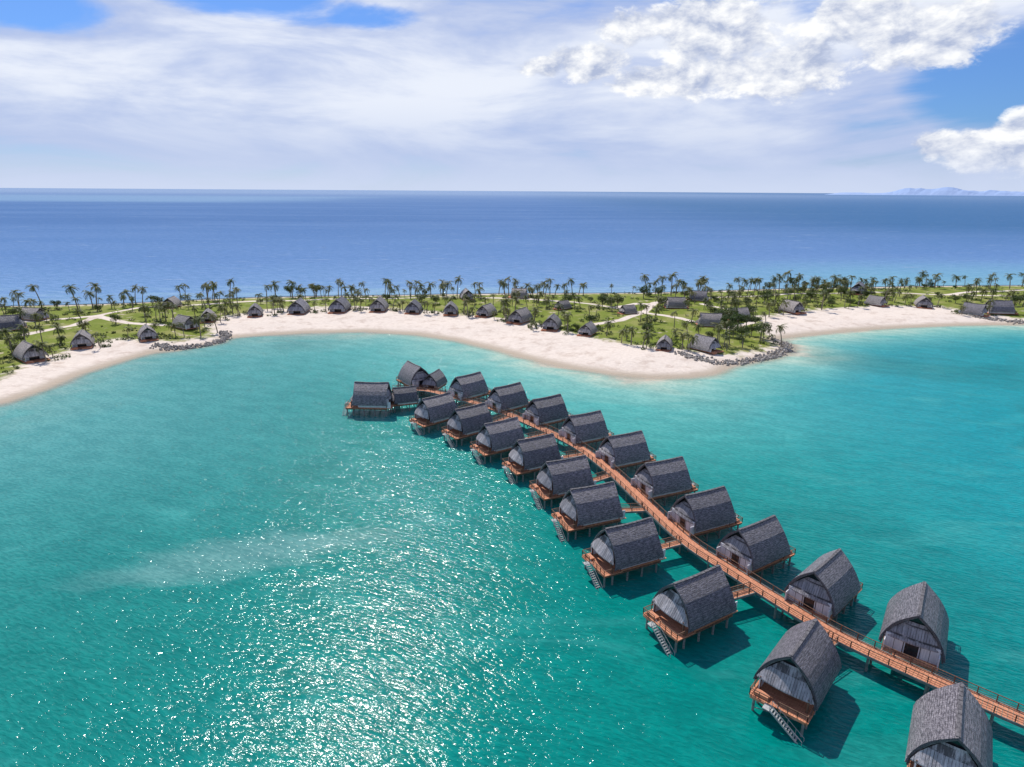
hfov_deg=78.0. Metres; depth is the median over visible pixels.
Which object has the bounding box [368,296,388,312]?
beach bungalow
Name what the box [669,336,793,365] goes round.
rock revetment
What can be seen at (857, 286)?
beach bungalow
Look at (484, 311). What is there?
beach bungalow
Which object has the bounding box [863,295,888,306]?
beach bungalow
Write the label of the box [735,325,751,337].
broadleaf tree
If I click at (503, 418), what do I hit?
footbridge
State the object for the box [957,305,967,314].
palm tree
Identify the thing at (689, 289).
palm tree
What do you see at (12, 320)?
beach bungalow
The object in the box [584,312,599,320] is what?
broadleaf tree
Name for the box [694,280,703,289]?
palm tree
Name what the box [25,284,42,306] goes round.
palm tree
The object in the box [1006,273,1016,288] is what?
palm tree
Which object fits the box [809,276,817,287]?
palm tree
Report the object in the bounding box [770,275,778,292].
palm tree
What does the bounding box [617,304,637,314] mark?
beach bungalow
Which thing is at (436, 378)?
overwater bungalow
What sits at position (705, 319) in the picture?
beach bungalow
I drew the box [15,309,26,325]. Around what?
palm tree
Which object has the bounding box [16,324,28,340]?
palm tree
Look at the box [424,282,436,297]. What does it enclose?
palm tree
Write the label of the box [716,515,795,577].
overwater bungalow
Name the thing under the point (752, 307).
broadleaf tree
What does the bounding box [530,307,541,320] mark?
palm tree
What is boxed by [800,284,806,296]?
palm tree
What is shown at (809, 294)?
broadleaf tree
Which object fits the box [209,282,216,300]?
palm tree
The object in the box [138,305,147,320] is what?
palm tree
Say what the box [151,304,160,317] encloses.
palm tree
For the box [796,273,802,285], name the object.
palm tree
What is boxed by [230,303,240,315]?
palm tree
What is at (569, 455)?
footbridge
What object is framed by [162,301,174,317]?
palm tree
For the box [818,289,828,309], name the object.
palm tree
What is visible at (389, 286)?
palm tree
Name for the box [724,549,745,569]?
windows and door
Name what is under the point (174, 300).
beach bungalow
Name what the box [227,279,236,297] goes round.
palm tree
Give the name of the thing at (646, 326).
broadleaf tree
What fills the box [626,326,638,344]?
palm tree
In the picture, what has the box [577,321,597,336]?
beach bungalow
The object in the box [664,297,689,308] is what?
beach bungalow
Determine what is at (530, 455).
overwater bungalow
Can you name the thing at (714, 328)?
palm tree
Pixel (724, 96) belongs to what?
sky
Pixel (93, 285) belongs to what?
palm tree
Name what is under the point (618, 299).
broadleaf tree
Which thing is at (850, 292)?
palm tree
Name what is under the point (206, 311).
beach bungalow
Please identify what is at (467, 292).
beach bungalow
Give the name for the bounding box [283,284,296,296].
broadleaf tree
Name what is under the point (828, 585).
overwater bungalow
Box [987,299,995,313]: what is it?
palm tree
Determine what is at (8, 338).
palm tree
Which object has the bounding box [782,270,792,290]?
palm tree
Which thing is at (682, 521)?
windows and door
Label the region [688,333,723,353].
beach bungalow
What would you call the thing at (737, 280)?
palm tree
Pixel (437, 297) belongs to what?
broadleaf tree
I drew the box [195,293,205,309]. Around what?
palm tree
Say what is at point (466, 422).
overwater bungalow
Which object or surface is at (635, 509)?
footbridge
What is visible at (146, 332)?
beach bungalow
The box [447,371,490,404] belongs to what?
overwater bungalow
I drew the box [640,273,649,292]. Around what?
palm tree
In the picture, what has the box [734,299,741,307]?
palm tree
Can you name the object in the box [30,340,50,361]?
palm tree
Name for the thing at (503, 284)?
palm tree
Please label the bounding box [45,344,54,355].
palm tree
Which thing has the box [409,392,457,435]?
overwater bungalow
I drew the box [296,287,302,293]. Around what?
broadleaf tree
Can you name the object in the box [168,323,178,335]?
palm tree
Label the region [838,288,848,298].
broadleaf tree
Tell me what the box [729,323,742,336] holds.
broadleaf tree
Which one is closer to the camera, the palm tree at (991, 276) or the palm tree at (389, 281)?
the palm tree at (389, 281)
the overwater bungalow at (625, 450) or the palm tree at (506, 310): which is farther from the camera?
the palm tree at (506, 310)
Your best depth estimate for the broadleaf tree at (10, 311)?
291.06 m
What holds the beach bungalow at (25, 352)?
on the ground
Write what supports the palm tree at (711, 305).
on the ground
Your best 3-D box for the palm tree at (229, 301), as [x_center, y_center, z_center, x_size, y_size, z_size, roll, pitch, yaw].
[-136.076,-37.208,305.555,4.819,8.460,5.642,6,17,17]
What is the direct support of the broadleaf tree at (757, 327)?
on the ground
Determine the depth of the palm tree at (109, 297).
320.27 m
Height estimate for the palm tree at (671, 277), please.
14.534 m
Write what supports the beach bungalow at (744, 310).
on the ground
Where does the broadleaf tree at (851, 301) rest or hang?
on the ground
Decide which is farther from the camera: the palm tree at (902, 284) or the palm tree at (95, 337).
the palm tree at (902, 284)
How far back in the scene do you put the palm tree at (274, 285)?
348.90 m
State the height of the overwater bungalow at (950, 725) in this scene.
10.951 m
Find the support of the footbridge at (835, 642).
in the water
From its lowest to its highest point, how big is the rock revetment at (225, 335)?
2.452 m
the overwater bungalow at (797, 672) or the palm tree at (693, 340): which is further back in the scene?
the palm tree at (693, 340)
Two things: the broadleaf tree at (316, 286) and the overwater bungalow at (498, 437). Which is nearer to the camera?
the overwater bungalow at (498, 437)
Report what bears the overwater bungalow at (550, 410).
in the water
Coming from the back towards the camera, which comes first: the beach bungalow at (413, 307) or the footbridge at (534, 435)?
the beach bungalow at (413, 307)
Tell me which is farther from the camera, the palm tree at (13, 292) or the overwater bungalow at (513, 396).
the palm tree at (13, 292)
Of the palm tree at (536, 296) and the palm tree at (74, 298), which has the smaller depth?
the palm tree at (74, 298)
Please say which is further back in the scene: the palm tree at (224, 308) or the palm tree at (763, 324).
the palm tree at (224, 308)
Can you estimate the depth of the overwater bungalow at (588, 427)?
151.99 m
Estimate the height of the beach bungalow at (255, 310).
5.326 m
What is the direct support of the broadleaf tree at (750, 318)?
on the ground
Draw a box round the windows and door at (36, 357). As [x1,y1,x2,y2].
[29,356,39,359]
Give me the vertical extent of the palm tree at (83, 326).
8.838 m
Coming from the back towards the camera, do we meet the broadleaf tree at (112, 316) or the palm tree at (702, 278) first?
the palm tree at (702, 278)
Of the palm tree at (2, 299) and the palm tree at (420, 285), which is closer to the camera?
the palm tree at (2, 299)
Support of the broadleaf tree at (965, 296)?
on the ground
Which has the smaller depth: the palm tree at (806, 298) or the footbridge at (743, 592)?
the footbridge at (743, 592)
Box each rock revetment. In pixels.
[149,330,232,350]
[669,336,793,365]
[962,313,1023,324]
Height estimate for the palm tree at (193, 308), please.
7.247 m
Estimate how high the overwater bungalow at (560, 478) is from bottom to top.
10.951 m
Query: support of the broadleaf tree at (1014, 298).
on the ground
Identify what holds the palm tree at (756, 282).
on the ground
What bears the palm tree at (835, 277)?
on the ground
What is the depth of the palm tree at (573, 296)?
321.36 m
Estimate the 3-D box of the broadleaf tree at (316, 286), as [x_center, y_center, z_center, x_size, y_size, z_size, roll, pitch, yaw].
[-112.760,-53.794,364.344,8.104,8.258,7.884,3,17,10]
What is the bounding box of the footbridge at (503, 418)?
[493,413,509,421]
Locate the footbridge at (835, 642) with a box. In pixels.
[827,631,838,646]
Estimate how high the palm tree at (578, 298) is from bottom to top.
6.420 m
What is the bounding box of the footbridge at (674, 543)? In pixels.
[660,535,681,549]
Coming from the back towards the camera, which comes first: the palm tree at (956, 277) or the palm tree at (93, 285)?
the palm tree at (956, 277)
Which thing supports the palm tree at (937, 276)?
on the ground
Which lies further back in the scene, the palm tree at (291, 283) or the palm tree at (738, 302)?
the palm tree at (291, 283)
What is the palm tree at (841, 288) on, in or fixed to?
on the ground
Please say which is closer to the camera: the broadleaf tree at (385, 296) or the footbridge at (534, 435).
the footbridge at (534, 435)
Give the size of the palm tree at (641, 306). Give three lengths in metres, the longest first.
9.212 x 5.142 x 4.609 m
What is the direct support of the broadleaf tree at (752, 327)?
on the ground
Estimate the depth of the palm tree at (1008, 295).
340.90 m
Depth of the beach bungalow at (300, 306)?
307.71 m
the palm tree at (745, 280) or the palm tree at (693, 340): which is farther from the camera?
the palm tree at (745, 280)
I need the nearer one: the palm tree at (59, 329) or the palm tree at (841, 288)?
the palm tree at (59, 329)
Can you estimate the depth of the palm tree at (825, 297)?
331.96 m
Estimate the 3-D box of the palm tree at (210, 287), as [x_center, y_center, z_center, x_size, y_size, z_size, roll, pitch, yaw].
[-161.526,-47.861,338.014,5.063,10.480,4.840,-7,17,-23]
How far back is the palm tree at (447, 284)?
360.26 m
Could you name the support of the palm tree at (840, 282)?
on the ground
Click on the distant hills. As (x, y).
(952, 191)
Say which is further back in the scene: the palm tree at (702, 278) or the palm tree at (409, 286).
the palm tree at (702, 278)
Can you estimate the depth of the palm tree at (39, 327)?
243.00 m
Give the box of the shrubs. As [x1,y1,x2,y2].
[0,285,1023,373]
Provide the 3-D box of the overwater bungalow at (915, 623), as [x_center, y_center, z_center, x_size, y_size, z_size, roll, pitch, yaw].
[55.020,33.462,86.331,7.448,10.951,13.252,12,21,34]
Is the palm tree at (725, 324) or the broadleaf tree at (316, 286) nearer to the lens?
the palm tree at (725, 324)
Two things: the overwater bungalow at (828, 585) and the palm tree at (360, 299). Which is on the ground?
the palm tree at (360, 299)
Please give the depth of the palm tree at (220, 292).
327.90 m
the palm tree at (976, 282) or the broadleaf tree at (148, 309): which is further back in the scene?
the palm tree at (976, 282)
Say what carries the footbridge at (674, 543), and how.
in the water
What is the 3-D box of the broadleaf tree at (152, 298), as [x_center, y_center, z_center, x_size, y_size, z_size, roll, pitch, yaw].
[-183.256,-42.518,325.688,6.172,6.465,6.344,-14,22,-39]
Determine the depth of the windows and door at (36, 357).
223.00 m
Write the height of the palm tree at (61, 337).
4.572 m
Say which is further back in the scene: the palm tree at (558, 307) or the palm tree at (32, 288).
the palm tree at (32, 288)
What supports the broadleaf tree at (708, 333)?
on the ground
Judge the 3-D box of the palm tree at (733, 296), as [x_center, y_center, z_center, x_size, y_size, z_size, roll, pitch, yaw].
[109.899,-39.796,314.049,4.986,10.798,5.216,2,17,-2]
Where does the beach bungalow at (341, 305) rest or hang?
on the ground
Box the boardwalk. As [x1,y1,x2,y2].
[392,385,1023,728]
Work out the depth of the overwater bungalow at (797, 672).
74.89 m
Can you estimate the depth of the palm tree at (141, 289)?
327.26 m
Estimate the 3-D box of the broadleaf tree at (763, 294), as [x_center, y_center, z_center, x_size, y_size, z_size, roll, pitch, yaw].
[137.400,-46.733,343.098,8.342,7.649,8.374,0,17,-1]
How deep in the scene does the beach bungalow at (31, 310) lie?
288.00 m
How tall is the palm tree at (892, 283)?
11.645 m
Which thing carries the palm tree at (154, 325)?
on the ground
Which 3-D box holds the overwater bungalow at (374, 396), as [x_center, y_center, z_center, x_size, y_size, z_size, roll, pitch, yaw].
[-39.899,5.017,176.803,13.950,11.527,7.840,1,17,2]
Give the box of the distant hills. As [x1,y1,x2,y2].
[825,187,1023,195]
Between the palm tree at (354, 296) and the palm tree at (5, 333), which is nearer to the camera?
the palm tree at (5, 333)
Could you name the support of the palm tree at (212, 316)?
on the ground
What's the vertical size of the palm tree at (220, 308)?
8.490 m
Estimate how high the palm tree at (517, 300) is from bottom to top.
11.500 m
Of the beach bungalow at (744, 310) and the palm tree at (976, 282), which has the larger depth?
the palm tree at (976, 282)
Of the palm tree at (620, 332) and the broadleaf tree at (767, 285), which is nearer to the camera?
the palm tree at (620, 332)
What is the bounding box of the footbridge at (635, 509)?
[618,503,645,522]
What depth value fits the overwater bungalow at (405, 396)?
177.66 m
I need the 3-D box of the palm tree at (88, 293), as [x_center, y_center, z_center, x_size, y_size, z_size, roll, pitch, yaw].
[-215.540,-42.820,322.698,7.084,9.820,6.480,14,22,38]
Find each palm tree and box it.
[0,297,7,305]
[0,327,13,351]
[2,334,15,356]
[9,290,18,305]
[11,341,20,349]
[12,292,23,309]
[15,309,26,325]
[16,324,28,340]
[19,298,33,306]
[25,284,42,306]
[27,312,40,325]
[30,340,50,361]
[34,325,44,341]
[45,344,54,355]
[50,325,64,336]
[56,335,65,346]
[62,284,78,309]
[71,297,81,310]
[71,308,84,319]
[78,320,89,330]
[81,290,95,306]
[85,282,101,305]
[91,332,100,347]
[106,295,114,307]
[118,289,133,306]
[130,285,137,303]
[137,286,147,304]
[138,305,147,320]
[150,322,159,329]
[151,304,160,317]
[154,306,164,322]
[160,304,168,319]
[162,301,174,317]
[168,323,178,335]
[169,303,178,321]
[174,284,184,294]
[176,322,185,336]
[183,294,191,304]
[188,305,198,317]
[190,317,199,329]
[193,316,205,336]
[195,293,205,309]
[200,282,208,294]
[206,284,213,299]
[207,313,217,332]
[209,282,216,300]
[216,291,225,304]
[216,304,223,321]
[217,306,228,318]
[224,298,233,312]
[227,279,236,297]
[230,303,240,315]
[264,284,271,295]
[267,296,276,313]
[269,280,279,294]
[277,298,285,310]
[285,280,295,297]
[307,283,315,297]
[321,297,329,310]
[335,278,343,295]
[348,293,355,308]
[356,297,363,310]
[383,279,392,294]
[384,283,393,302]
[392,294,400,307]
[405,280,413,298]
[412,280,421,295]
[417,284,424,294]
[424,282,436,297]
[438,285,445,291]
[443,281,453,295]
[453,275,463,297]
[463,298,469,316]
[499,281,507,297]
[501,298,511,315]
[502,306,510,322]
[504,276,511,294]
[511,295,520,309]
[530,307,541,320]
[532,294,540,305]
[543,282,550,295]
[554,303,563,315]
[561,283,569,294]
[561,314,572,330]
[569,292,576,309]
[576,296,582,303]
[603,319,614,335]
[606,297,614,312]
[618,329,625,342]
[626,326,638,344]
[637,302,645,320]
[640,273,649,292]
[642,330,653,347]
[653,307,662,316]
[657,275,668,295]
[657,296,664,306]
[667,272,678,295]
[676,279,683,293]
[676,332,688,349]
[685,333,693,349]
[686,286,692,296]
[688,335,698,351]
[689,308,698,324]
[692,324,702,333]
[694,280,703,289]
[698,275,706,290]
[705,303,715,312]
[710,322,723,339]
[715,324,723,340]
[717,299,725,307]
[720,320,731,332]
[720,331,730,345]
[725,329,734,344]
[729,292,737,306]
[734,277,742,287]
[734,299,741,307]
[737,334,745,347]
[738,285,747,297]
[741,278,748,291]
[747,278,755,294]
[752,277,760,293]
[759,322,770,340]
[759,328,767,341]
[760,311,766,321]
[763,301,774,316]
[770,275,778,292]
[774,273,784,292]
[775,324,787,346]
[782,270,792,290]
[791,285,799,299]
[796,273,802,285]
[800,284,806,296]
[802,294,808,308]
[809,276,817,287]
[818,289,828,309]
[821,294,830,305]
[829,275,839,290]
[834,278,845,285]
[836,284,843,300]
[845,290,854,298]
[882,278,888,289]
[885,281,894,297]
[886,289,895,304]
[897,280,904,296]
[915,276,922,288]
[918,270,926,286]
[932,273,942,287]
[936,293,944,307]
[951,274,961,288]
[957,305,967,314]
[972,280,981,296]
[979,288,989,300]
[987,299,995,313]
[988,272,996,288]
[1005,292,1013,298]
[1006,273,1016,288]
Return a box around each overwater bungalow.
[342,381,394,416]
[387,385,419,412]
[396,360,428,387]
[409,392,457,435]
[421,369,447,395]
[441,402,492,447]
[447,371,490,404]
[470,417,524,464]
[485,382,530,417]
[502,433,562,483]
[522,394,572,433]
[529,455,595,510]
[551,481,625,541]
[559,410,613,451]
[582,517,666,589]
[595,430,655,473]
[631,456,698,505]
[643,564,737,657]
[667,486,742,541]
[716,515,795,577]
[749,618,841,745]
[783,548,862,623]
[878,581,948,677]
[905,682,992,766]
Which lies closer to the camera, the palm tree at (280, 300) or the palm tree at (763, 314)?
the palm tree at (763, 314)
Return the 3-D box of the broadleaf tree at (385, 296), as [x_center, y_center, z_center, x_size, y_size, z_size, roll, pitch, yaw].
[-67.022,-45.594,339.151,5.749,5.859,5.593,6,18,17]
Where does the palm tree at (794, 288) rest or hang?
on the ground
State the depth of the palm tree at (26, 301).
301.52 m
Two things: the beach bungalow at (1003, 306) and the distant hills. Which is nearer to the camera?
the beach bungalow at (1003, 306)
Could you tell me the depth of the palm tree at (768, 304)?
308.25 m
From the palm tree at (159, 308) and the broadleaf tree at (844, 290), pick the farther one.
the broadleaf tree at (844, 290)
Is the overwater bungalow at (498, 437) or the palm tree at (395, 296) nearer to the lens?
the overwater bungalow at (498, 437)
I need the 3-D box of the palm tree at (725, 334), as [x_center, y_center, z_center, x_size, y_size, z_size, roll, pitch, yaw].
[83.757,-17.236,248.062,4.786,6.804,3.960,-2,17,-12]
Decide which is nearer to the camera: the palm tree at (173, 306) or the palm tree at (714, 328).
the palm tree at (714, 328)
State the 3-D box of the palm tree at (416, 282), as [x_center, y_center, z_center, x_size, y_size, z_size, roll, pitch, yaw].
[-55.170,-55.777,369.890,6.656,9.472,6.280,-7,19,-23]
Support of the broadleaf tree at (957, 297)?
on the ground
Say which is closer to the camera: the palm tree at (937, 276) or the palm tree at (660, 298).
the palm tree at (660, 298)
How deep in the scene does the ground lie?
282.96 m
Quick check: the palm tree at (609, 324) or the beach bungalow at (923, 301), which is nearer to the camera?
the palm tree at (609, 324)
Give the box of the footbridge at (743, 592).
[730,582,754,599]
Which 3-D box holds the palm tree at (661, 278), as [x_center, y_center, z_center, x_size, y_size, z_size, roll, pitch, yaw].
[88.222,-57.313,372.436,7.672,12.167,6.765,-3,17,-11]
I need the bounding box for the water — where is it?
[0,188,1023,766]
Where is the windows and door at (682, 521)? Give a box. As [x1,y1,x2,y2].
[675,513,689,529]
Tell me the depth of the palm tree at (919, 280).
400.37 m
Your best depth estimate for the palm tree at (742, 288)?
357.64 m
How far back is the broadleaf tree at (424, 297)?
339.28 m
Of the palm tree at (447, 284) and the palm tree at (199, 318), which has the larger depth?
the palm tree at (447, 284)
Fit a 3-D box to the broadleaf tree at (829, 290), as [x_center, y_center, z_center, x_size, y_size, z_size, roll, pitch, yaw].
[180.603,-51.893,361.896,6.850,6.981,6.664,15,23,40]
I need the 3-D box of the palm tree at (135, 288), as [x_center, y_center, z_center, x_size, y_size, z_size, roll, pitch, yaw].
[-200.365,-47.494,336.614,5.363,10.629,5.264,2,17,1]
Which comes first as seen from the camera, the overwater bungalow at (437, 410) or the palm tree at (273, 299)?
the overwater bungalow at (437, 410)
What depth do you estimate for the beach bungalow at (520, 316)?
287.70 m
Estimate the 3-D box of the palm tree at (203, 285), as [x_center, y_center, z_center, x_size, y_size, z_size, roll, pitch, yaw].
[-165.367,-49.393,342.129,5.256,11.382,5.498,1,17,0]
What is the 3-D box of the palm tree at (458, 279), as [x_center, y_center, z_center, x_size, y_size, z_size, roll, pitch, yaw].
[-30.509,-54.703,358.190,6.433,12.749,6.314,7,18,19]
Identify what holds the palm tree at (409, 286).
on the ground
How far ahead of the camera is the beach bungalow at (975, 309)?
316.22 m
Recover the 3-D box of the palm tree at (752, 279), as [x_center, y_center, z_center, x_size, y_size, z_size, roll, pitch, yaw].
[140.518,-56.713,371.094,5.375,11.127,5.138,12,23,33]
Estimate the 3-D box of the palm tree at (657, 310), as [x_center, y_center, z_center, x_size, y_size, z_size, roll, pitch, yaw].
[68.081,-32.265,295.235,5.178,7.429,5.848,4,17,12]
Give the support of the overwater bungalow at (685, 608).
in the water
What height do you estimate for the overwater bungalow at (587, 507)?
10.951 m
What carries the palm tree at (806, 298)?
on the ground
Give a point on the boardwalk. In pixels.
(776, 600)
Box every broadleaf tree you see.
[5,308,14,313]
[12,331,29,341]
[49,300,61,309]
[76,320,88,328]
[109,313,121,323]
[138,305,150,315]
[149,295,160,304]
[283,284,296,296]
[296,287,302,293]
[309,284,320,296]
[381,294,390,299]
[415,294,426,302]
[430,295,439,303]
[562,294,572,300]
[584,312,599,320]
[597,296,608,305]
[609,295,623,307]
[636,285,650,298]
[641,322,653,333]
[652,286,665,295]
[705,331,716,336]
[713,309,726,315]
[719,314,735,325]
[720,305,738,315]
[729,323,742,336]
[730,312,746,323]
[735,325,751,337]
[741,303,757,311]
[742,314,755,324]
[744,324,755,335]
[754,322,771,338]
[757,290,773,301]
[764,282,772,288]
[806,291,817,300]
[821,287,832,293]
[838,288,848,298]
[846,298,855,303]
[951,294,961,302]
[960,293,973,299]
[1010,295,1023,305]
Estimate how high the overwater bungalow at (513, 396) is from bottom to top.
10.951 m
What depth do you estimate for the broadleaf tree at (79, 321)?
268.74 m
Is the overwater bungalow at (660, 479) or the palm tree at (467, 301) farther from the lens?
the palm tree at (467, 301)
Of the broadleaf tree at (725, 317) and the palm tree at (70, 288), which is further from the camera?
the palm tree at (70, 288)
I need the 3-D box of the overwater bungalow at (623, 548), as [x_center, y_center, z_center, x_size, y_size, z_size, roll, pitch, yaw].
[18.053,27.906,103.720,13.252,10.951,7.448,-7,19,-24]
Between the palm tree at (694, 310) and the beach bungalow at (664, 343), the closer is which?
the beach bungalow at (664, 343)
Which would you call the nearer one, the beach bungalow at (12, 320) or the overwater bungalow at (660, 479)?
the overwater bungalow at (660, 479)
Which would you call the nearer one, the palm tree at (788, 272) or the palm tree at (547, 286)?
the palm tree at (547, 286)
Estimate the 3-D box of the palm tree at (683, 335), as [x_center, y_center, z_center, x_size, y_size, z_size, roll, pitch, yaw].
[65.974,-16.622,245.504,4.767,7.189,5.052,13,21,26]
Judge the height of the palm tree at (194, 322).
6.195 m
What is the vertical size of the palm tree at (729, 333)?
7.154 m
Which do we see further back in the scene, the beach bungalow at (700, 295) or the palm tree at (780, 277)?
the palm tree at (780, 277)
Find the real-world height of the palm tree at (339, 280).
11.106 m
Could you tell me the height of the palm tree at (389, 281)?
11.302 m
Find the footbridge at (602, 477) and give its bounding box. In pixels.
[592,470,611,482]
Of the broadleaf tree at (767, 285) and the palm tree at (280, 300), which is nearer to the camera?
the palm tree at (280, 300)
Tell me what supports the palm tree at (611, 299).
on the ground
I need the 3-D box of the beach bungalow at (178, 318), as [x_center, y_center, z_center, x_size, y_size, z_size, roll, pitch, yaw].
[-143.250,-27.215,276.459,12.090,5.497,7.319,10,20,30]
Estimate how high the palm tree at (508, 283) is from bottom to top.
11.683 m
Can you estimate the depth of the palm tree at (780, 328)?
251.87 m
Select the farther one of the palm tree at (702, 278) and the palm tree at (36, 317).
the palm tree at (702, 278)
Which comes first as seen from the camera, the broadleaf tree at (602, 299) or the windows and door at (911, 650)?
the windows and door at (911, 650)
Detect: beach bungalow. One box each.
[0,314,26,330]
[12,340,48,363]
[20,307,48,319]
[70,329,94,349]
[137,324,158,341]
[163,296,181,308]
[171,314,198,329]
[199,308,216,322]
[247,303,262,317]
[287,298,310,314]
[328,296,351,313]
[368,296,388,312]
[404,299,422,314]
[443,301,458,315]
[459,288,474,300]
[474,303,496,317]
[506,307,532,324]
[508,288,528,297]
[541,313,561,331]
[552,300,571,309]
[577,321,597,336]
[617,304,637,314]
[655,334,672,351]
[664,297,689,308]
[686,290,708,300]
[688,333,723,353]
[695,312,724,326]
[728,307,749,320]
[779,299,805,313]
[849,281,865,294]
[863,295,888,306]
[914,295,932,308]
[958,302,990,316]
[985,300,1018,314]
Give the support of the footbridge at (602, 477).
in the water
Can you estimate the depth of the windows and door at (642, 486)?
126.63 m
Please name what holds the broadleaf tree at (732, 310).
on the ground
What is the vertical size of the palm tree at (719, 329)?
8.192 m
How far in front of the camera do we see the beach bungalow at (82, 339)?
240.37 m
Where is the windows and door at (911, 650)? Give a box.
[892,638,930,659]
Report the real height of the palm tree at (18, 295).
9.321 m
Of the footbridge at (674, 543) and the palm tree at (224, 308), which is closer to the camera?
the footbridge at (674, 543)
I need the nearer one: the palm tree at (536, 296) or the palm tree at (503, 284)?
the palm tree at (536, 296)
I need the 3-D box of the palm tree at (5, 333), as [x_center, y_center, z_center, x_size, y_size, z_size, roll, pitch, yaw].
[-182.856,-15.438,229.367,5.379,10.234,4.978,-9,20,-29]
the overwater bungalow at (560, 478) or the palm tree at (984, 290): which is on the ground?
the palm tree at (984, 290)
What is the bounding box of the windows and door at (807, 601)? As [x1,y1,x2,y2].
[794,592,823,611]
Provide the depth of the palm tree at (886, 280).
394.55 m
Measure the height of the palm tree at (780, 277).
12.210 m
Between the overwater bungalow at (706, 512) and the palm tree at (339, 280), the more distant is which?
the palm tree at (339, 280)
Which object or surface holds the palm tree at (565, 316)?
on the ground
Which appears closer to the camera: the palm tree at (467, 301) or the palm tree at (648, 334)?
the palm tree at (648, 334)
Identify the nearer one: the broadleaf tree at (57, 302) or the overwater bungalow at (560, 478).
the overwater bungalow at (560, 478)
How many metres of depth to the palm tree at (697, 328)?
258.35 m
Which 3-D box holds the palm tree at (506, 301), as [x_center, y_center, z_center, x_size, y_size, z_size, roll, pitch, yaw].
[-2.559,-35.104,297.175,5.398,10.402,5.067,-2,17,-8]
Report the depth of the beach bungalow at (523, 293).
356.59 m
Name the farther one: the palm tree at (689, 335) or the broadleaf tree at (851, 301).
the broadleaf tree at (851, 301)
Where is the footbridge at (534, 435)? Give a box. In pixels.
[524,429,548,437]
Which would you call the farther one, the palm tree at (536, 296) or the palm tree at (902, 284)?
the palm tree at (902, 284)
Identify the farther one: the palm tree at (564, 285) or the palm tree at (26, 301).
the palm tree at (564, 285)
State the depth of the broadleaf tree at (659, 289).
357.09 m
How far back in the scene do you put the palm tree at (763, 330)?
257.17 m
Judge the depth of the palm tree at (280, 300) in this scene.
313.31 m
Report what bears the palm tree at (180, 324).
on the ground
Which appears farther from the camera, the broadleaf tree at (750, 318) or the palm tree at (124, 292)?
the palm tree at (124, 292)
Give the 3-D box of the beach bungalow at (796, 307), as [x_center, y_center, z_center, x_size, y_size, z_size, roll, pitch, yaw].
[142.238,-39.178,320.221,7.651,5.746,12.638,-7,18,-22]
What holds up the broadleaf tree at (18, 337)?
on the ground
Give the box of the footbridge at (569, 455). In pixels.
[560,449,583,458]
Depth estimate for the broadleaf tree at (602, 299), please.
328.37 m
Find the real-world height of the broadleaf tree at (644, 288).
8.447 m
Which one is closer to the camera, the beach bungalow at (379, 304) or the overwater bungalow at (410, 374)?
the overwater bungalow at (410, 374)
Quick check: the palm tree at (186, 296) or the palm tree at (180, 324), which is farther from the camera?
the palm tree at (186, 296)
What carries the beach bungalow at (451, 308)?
on the ground
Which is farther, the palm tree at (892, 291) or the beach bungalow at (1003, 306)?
the palm tree at (892, 291)
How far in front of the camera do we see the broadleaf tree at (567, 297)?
335.10 m
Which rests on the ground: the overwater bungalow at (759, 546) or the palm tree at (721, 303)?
the palm tree at (721, 303)
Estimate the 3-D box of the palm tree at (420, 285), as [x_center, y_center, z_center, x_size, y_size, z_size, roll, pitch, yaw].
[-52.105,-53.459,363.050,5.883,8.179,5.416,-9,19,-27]
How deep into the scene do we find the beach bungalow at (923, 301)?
335.57 m
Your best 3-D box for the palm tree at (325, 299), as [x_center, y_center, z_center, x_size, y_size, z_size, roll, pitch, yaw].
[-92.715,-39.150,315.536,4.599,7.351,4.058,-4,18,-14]
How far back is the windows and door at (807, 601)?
91.25 m
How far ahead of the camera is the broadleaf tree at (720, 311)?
291.60 m
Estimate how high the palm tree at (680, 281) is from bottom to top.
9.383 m
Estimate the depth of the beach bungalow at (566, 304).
322.72 m
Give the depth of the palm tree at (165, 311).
287.02 m
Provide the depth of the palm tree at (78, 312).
270.38 m
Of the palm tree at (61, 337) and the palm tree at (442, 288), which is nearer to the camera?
the palm tree at (61, 337)
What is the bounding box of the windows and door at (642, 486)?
[637,480,645,493]
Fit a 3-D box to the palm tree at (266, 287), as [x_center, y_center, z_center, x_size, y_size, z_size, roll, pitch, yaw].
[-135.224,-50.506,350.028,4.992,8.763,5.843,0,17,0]
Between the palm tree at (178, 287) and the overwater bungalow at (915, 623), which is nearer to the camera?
the overwater bungalow at (915, 623)
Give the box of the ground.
[0,285,1023,404]
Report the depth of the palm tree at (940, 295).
337.09 m
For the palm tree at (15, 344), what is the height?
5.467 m
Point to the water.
(252, 552)
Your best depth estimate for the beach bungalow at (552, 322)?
274.38 m
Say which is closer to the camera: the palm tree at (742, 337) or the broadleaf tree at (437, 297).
the palm tree at (742, 337)
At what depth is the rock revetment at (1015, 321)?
309.52 m
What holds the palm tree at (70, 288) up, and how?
on the ground
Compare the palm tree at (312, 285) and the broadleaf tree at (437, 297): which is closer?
the broadleaf tree at (437, 297)
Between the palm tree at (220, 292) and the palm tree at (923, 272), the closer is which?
the palm tree at (220, 292)
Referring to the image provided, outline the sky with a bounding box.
[0,0,1023,192]
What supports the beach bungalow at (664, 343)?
on the ground
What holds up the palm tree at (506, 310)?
on the ground
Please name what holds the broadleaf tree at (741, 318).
on the ground

